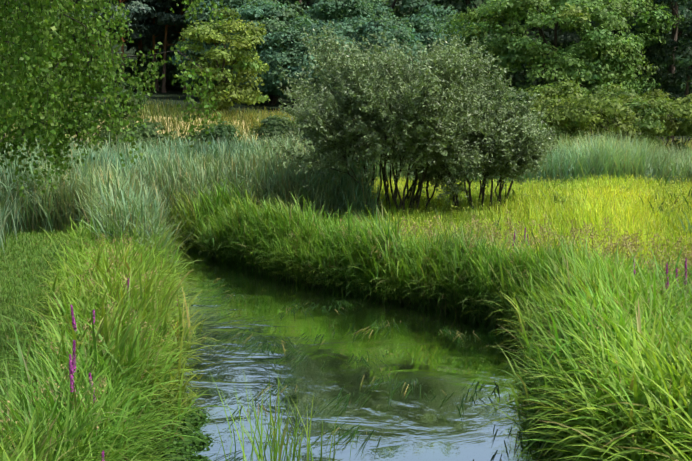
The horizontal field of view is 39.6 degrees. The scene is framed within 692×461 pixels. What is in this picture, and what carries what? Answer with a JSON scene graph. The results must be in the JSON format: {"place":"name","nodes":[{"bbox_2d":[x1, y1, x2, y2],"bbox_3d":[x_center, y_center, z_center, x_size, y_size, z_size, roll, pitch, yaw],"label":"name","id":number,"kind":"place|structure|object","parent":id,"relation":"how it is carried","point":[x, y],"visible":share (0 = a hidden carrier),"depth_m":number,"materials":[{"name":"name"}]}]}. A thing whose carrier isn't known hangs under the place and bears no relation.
{"place":"outdoors","nodes":[
{"label":"outdoors","id":0,"kind":"place"},
{"bbox_2d":[0,0,232,203],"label":"birch tree","id":1,"kind":"object","parent":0,"point":[39,87],"depth_m":10.58,"materials":[{"name":"green plant"}]},
{"bbox_2d":[107,23,145,85],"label":"pine tree","id":2,"kind":"object","parent":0,"point":[134,39],"depth_m":97.02,"materials":[{"name":"green plant"}]},
{"bbox_2d":[127,2,149,61],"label":"pine tree","id":3,"kind":"object","parent":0,"point":[141,47],"depth_m":97.59,"materials":[{"name":"brown plant"}]},
{"bbox_2d":[132,18,161,62],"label":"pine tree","id":4,"kind":"object","parent":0,"point":[138,49],"depth_m":99.48,"materials":[{"name":"green plant"}]},
{"bbox_2d":[116,0,190,90],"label":"pine tree","id":5,"kind":"object","parent":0,"point":[143,19],"depth_m":89.56,"materials":[{"name":"plant"}]},
{"bbox_2d":[138,0,192,90],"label":"pine tree","id":6,"kind":"object","parent":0,"point":[164,17],"depth_m":85.16,"materials":[{"name":"green plant"}]},
{"bbox_2d":[148,18,183,87],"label":"pine tree","id":7,"kind":"object","parent":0,"point":[173,36],"depth_m":95.80,"materials":[{"name":"green plant"}]},
{"bbox_2d":[138,0,198,91],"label":"pine tree","id":8,"kind":"object","parent":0,"point":[157,29],"depth_m":87.32,"materials":[{"name":"green plant"}]},
{"bbox_2d":[165,0,218,92],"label":"pine tree","id":9,"kind":"object","parent":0,"point":[190,14],"depth_m":81.91,"materials":[{"name":"green plant"}]},
{"bbox_2d":[177,1,232,85],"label":"pine tree","id":10,"kind":"object","parent":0,"point":[187,6],"depth_m":89.00,"materials":[{"name":"green plant"}]},
{"bbox_2d":[184,0,277,35],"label":"pine tree","id":11,"kind":"object","parent":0,"point":[272,1],"visible":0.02,"depth_m":83.77,"materials":[{"name":"green plant"}]},
{"bbox_2d":[0,1,691,393],"bbox_3d":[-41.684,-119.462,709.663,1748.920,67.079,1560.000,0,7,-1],"label":"ground","id":12,"kind":"structure","parent":0,"point":[174,93],"depth_m":68.78,"materials":[{"name":"green plant"}]},
{"bbox_2d":[0,87,71,153],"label":"bush","id":13,"kind":"object","parent":12,"relation":"on","point":[21,136],"depth_m":35.90,"materials":[{"name":"green plant"}]},
{"bbox_2d":[0,220,84,395],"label":"grass","id":14,"kind":"structure","parent":12,"relation":"on","point":[23,242],"depth_m":16.74,"materials":[{"name":"green plant"}]},
{"bbox_2d":[3,0,113,67],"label":"oak tree","id":15,"kind":"object","parent":12,"relation":"on","point":[64,18],"depth_m":58.19,"materials":[{"name":"green plant"}]},
{"bbox_2d":[53,36,117,58],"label":"forest tree","id":16,"kind":"object","parent":12,"relation":"on","point":[89,52],"visible":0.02,"depth_m":115.50,"materials":[{"name":"green plant"}]},
{"bbox_2d":[57,0,134,80],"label":"pine tree","id":17,"kind":"object","parent":12,"relation":"on","point":[103,28],"depth_m":87.74,"materials":[{"name":"green plant"}]},
{"bbox_2d":[49,52,145,153],"bbox_3d":[-10.475,-4.799,39.369,4.781,5.157,4.270,0,7,-1],"label":"tree sapling","id":18,"kind":"object","parent":12,"relation":"on","point":[130,100],"depth_m":38.64,"materials":[{"name":"green plant"}]},
{"bbox_2d":[69,0,127,89],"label":"pine tree","id":19,"kind":"object","parent":12,"relation":"on","point":[111,4],"depth_m":86.04,"materials":[{"name":"green plant"}]},
{"bbox_2d":[0,213,208,460],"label":"bank grass","id":20,"kind":"structure","parent":12,"relation":"on","point":[74,439],"depth_m":8.72,"materials":[{"name":"green plant"}]},
{"bbox_2d":[75,66,142,86],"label":"understory tree","id":21,"kind":"object","parent":12,"relation":"on","point":[116,71],"depth_m":90.70,"materials":[{"name":"green plant"}]},
{"bbox_2d":[65,0,154,80],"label":"pine tree","id":22,"kind":"object","parent":12,"relation":"on","point":[136,8],"depth_m":83.94,"materials":[{"name":"green plant"}]},
{"bbox_2d":[90,119,183,152],"bbox_3d":[-7.917,-2.951,36.437,3.608,2.630,3.998,0,7,-1],"label":"bush","id":23,"kind":"object","parent":12,"relation":"on","point":[148,132],"depth_m":35.62,"materials":[{"name":"green plant"}]},
{"bbox_2d":[115,57,159,87],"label":"understory tree","id":24,"kind":"object","parent":12,"relation":"on","point":[128,68],"depth_m":90.30,"materials":[{"name":"green plant"}]},
{"bbox_2d":[124,36,176,65],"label":"forest tree","id":25,"kind":"object","parent":12,"relation":"on","point":[134,44],"depth_m":118.00,"materials":[{"name":"green plant"}]},
{"bbox_2d":[125,62,188,89],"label":"understory tree","id":26,"kind":"object","parent":12,"relation":"on","point":[142,69],"depth_m":89.98,"materials":[{"name":"green plant"}]},
{"bbox_2d":[131,37,188,63],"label":"forest tree","id":27,"kind":"object","parent":12,"relation":"on","point":[145,50],"depth_m":117.48,"materials":[{"name":"green plant"}]},
{"bbox_2d":[156,38,190,61],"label":"forest tree","id":28,"kind":"object","parent":12,"relation":"on","point":[171,55],"depth_m":116.83,"materials":[{"name":"green plant"}]},
{"bbox_2d":[160,58,198,89],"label":"understory tree","id":29,"kind":"object","parent":12,"relation":"on","point":[175,72],"depth_m":90.53,"materials":[{"name":"green plant"}]},
{"bbox_2d":[168,37,213,58],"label":"forest tree","id":30,"kind":"object","parent":12,"relation":"on","point":[174,41],"depth_m":115.54,"materials":[{"name":"green plant"}]},
{"bbox_2d":[179,120,244,154],"bbox_3d":[-5.325,-3.227,38.580,3.116,2.433,3.365,0,7,-1],"label":"bush","id":31,"kind":"object","parent":12,"relation":"on","point":[219,129],"visible":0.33,"depth_m":37.99,"materials":[{"name":"green plant"}]},
{"bbox_2d":[168,0,276,100],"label":"alder tree","id":32,"kind":"object","parent":12,"relation":"on","point":[236,4],"depth_m":75.92,"materials":[{"name":"green plant"}]},
{"bbox_2d":[176,7,269,113],"bbox_3d":[-6.485,-8.704,50.648,4.920,5.948,5.198,0,7,-1],"label":"pale willow tree","id":33,"kind":"object","parent":12,"relation":"on","point":[207,32],"depth_m":49.87,"materials":[{"name":"green plant"}]},
{"bbox_2d":[198,0,317,104],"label":"alder tree","id":34,"kind":"object","parent":12,"relation":"on","point":[279,17],"depth_m":74.40,"materials":[{"name":"green plant"}]},
{"bbox_2d":[246,115,311,148],"bbox_3d":[-2.527,-3.623,40.334,4.305,2.433,3.347,0,7,-1],"label":"bush","id":35,"kind":"object","parent":12,"relation":"on","point":[277,125],"depth_m":39.63,"materials":[{"name":"green plant"}]},
{"bbox_2d":[257,0,305,55],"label":"forest tree","id":36,"kind":"object","parent":12,"relation":"on","point":[287,3],"depth_m":112.22,"materials":[{"name":"green plant"}]},
{"bbox_2d":[254,14,357,105],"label":"alder tree","id":37,"kind":"object","parent":12,"relation":"on","point":[296,63],"depth_m":68.53,"materials":[{"name":"green plant"}]},
{"bbox_2d":[279,0,341,17],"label":"forest tree","id":38,"kind":"object","parent":12,"relation":"on","point":[292,2],"depth_m":103.45,"materials":[{"name":"green plant"}]},
{"bbox_2d":[267,0,371,48],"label":"forest tree","id":39,"kind":"object","parent":12,"relation":"on","point":[312,2],"depth_m":94.08,"materials":[{"name":"green plant"}]},
{"bbox_2d":[277,0,376,100],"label":"alder tree","id":40,"kind":"object","parent":12,"relation":"on","point":[321,12],"depth_m":78.38,"materials":[{"name":"green plant"}]},
{"bbox_2d":[0,128,691,269],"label":"glaucous reeds","id":41,"kind":"object","parent":12,"relation":"on","point":[107,178],"visible":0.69,"depth_m":24.65,"materials":[{"name":"green plant"}]},
{"bbox_2d":[404,72,564,213],"bbox_3d":[3.480,-2.127,24.564,4.037,3.740,3.898,0,7,-1],"label":"willow bush","id":42,"kind":"object","parent":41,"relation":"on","point":[512,156],"depth_m":23.56,"materials":[{"name":"green plant"}]},
{"bbox_2d":[0,210,691,460],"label":"grass seed heads","id":43,"kind":"object","parent":12,"relation":"on","point":[626,244],"depth_m":15.68,"materials":[{"name":"green plant"}]},
{"bbox_2d":[1,97,691,178],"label":"plain grass","id":44,"kind":"structure","parent":12,"relation":"on","point":[173,112],"depth_m":48.38,"materials":[{"name":"plant"}]},
{"bbox_2d":[8,175,690,460],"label":"grass bank clumps","id":45,"kind":"object","parent":12,"relation":"on","point":[584,312],"visible":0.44,"depth_m":11.75,"materials":[{"name":"green plant"}]},
{"bbox_2d":[315,0,395,33],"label":"alder tree","id":46,"kind":"object","parent":12,"relation":"on","point":[382,10],"depth_m":86.01,"materials":[{"name":"green plant"}]},
{"bbox_2d":[299,0,445,35],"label":"forest tree","id":47,"kind":"object","parent":12,"relation":"on","point":[407,4],"depth_m":89.89,"materials":[{"name":"green plant"}]},
{"bbox_2d":[68,227,686,460],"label":"purple loosestrife","id":48,"kind":"object","parent":12,"relation":"on","point":[71,363],"visible":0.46,"depth_m":10.28,"materials":[{"name":"purple plant"}]},
{"bbox_2d":[304,0,464,42],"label":"forest tree","id":49,"kind":"object","parent":12,"relation":"on","point":[397,5],"depth_m":103.08,"materials":[{"name":"green plant"}]},
{"bbox_2d":[350,15,430,69],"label":"alder tree","id":50,"kind":"object","parent":12,"relation":"on","point":[374,26],"visible":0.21,"depth_m":73.60,"materials":[{"name":"green plant"}]},
{"bbox_2d":[261,20,520,215],"bbox_3d":[1.356,-2.647,24.728,6.709,5.018,7.477,0,7,-1],"label":"willow bush","id":51,"kind":"object","parent":12,"relation":"on","point":[378,108],"depth_m":22.82,"materials":[{"name":"green plant"}]},
{"bbox_2d":[160,188,676,361],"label":"bank grass","id":52,"kind":"structure","parent":12,"relation":"on","point":[433,280],"depth_m":16.71,"materials":[{"name":"green plant"}]},
{"bbox_2d":[383,14,467,57],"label":"alder tree","id":53,"kind":"object","parent":12,"relation":"on","point":[427,32],"depth_m":80.17,"materials":[{"name":"green plant"}]},
{"bbox_2d":[385,0,485,28],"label":"forest tree","id":54,"kind":"object","parent":12,"relation":"on","point":[430,13],"depth_m":110.17,"materials":[{"name":"green plant"}]},
{"bbox_2d":[400,3,492,78],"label":"alder tree","id":55,"kind":"object","parent":12,"relation":"on","point":[437,10],"visible":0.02,"depth_m":85.76,"materials":[{"name":"green plant"}]},
{"bbox_2d":[403,0,536,86],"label":"forest tree","id":56,"kind":"object","parent":12,"relation":"on","point":[458,6],"depth_m":91.40,"materials":[{"name":"green plant"}]},
{"bbox_2d":[443,0,522,26],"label":"forest tree","id":57,"kind":"object","parent":12,"relation":"on","point":[482,19],"depth_m":124.61,"materials":[{"name":"green plant"}]},
{"bbox_2d":[450,0,525,70],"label":"forest tree","id":58,"kind":"object","parent":12,"relation":"on","point":[494,21],"visible":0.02,"depth_m":123.99,"materials":[{"name":"green plant"}]},
{"bbox_2d":[481,86,554,134],"bbox_3d":[6.356,-4.018,39.404,3.936,3.772,4.598,0,7,-1],"label":"bush","id":59,"kind":"object","parent":12,"relation":"on","point":[523,92],"depth_m":38.97,"materials":[{"name":"green plant"}]},
{"bbox_2d":[476,0,576,100],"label":"forest tree","id":60,"kind":"object","parent":12,"relation":"on","point":[533,59],"depth_m":106.96,"materials":[{"name":"green plant"}]},
{"bbox_2d":[505,23,563,100],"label":"forest tree","id":61,"kind":"object","parent":12,"relation":"on","point":[517,35],"depth_m":120.97,"materials":[{"name":"green plant"}]},
{"bbox_2d":[473,0,617,101],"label":"forest tree","id":62,"kind":"object","parent":12,"relation":"on","point":[565,37],"depth_m":93.74,"materials":[{"name":"green plant"}]},
{"bbox_2d":[506,78,600,137],"bbox_3d":[9.931,-5.484,46.715,4.864,3.819,5.694,0,7,-1],"label":"shrub willow","id":63,"kind":"object","parent":12,"relation":"on","point":[548,90],"depth_m":46.09,"materials":[{"name":"green plant"}]},
{"bbox_2d":[434,0,684,133],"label":"tree","id":64,"kind":"object","parent":12,"relation":"on","point":[514,51],"depth_m":68.69,"materials":[{"name":"green plant"}]},
{"bbox_2d":[530,93,604,151],"bbox_3d":[9.151,-4.412,42.692,4.254,3.388,4.126,0,7,-1],"label":"shrub willow","id":65,"kind":"object","parent":12,"relation":"on","point":[561,118],"depth_m":41.55,"materials":[{"name":"green plant"}]},
{"bbox_2d":[520,0,630,88],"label":"forest tree","id":66,"kind":"object","parent":12,"relation":"on","point":[585,84],"depth_m":104.49,"materials":[{"name":"green plant"}]},
{"bbox_2d":[489,243,691,460],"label":"bank grass","id":67,"kind":"structure","parent":12,"relation":"on","point":[652,421],"depth_m":7.82,"materials":[{"name":"green plant"}]},
{"bbox_2d":[554,91,674,148],"bbox_3d":[11.352,-4.130,41.020,5.474,3.609,5.364,0,7,-1],"label":"shrub willow","id":68,"kind":"object","parent":12,"relation":"on","point":[649,106],"depth_m":39.79,"materials":[{"name":"green plant"}]},
{"bbox_2d":[578,83,666,144],"bbox_3d":[13.069,-5.480,47.877,4.949,3.746,5.899,0,7,-1],"label":"shrub willow","id":69,"kind":"object","parent":12,"relation":"on","point":[627,95],"depth_m":46.62,"materials":[{"name":"green plant"}]},
{"bbox_2d":[589,0,691,121],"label":"forest tree","id":70,"kind":"object","parent":12,"relation":"on","point":[685,61],"depth_m":89.05,"materials":[{"name":"green plant"}]},
{"bbox_2d":[620,0,691,121],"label":"forest tree","id":71,"kind":"object","parent":12,"relation":"on","point":[690,91],"depth_m":99.12,"materials":[{"name":"green plant"}]},
{"bbox_2d":[623,0,691,137],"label":"tree","id":72,"kind":"object","parent":12,"relation":"on","point":[657,52],"depth_m":73.36,"materials":[{"name":"green plant"}]},
{"bbox_2d":[635,88,691,155],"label":"shrub willow","id":73,"kind":"object","parent":12,"relation":"on","point":[682,107],"depth_m":41.14,"materials":[{"name":"green plant"}]},
{"bbox_2d":[147,237,561,460],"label":"stream water","id":74,"kind":"structure","parent":0,"point":[415,425],"depth_m":12.28,"materials":[{"name":"green liquid"}]},
{"bbox_2d":[152,405,212,460],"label":"leafy plant","id":75,"kind":"object","parent":74,"relation":"in","point":[185,450],"visible":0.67,"depth_m":9.60,"materials":[{"name":"green plant"}]},
{"bbox_2d":[209,370,368,460],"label":"reeds","id":76,"kind":"object","parent":74,"relation":"in","point":[275,442],"visible":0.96,"depth_m":9.09,"materials":[{"name":"green plant"}]},
{"bbox_2d":[180,274,552,460],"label":"water weed","id":77,"kind":"object","parent":74,"relation":"on","point":[346,405],"visible":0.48,"depth_m":11.98,"materials":[{"name":"green plant"}]},
{"bbox_2d":[278,170,691,280],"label":"meadow grass","id":78,"kind":"structure","parent":0,"point":[589,208],"depth_m":22.67,"materials":[{"name":"green plant"}]},
{"bbox_2d":[317,173,691,260],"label":"wildflowers","id":79,"kind":"object","parent":78,"relation":"on","point":[661,205],"visible":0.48,"depth_m":24.27,"materials":[{"name":"green plant"}]}
]}

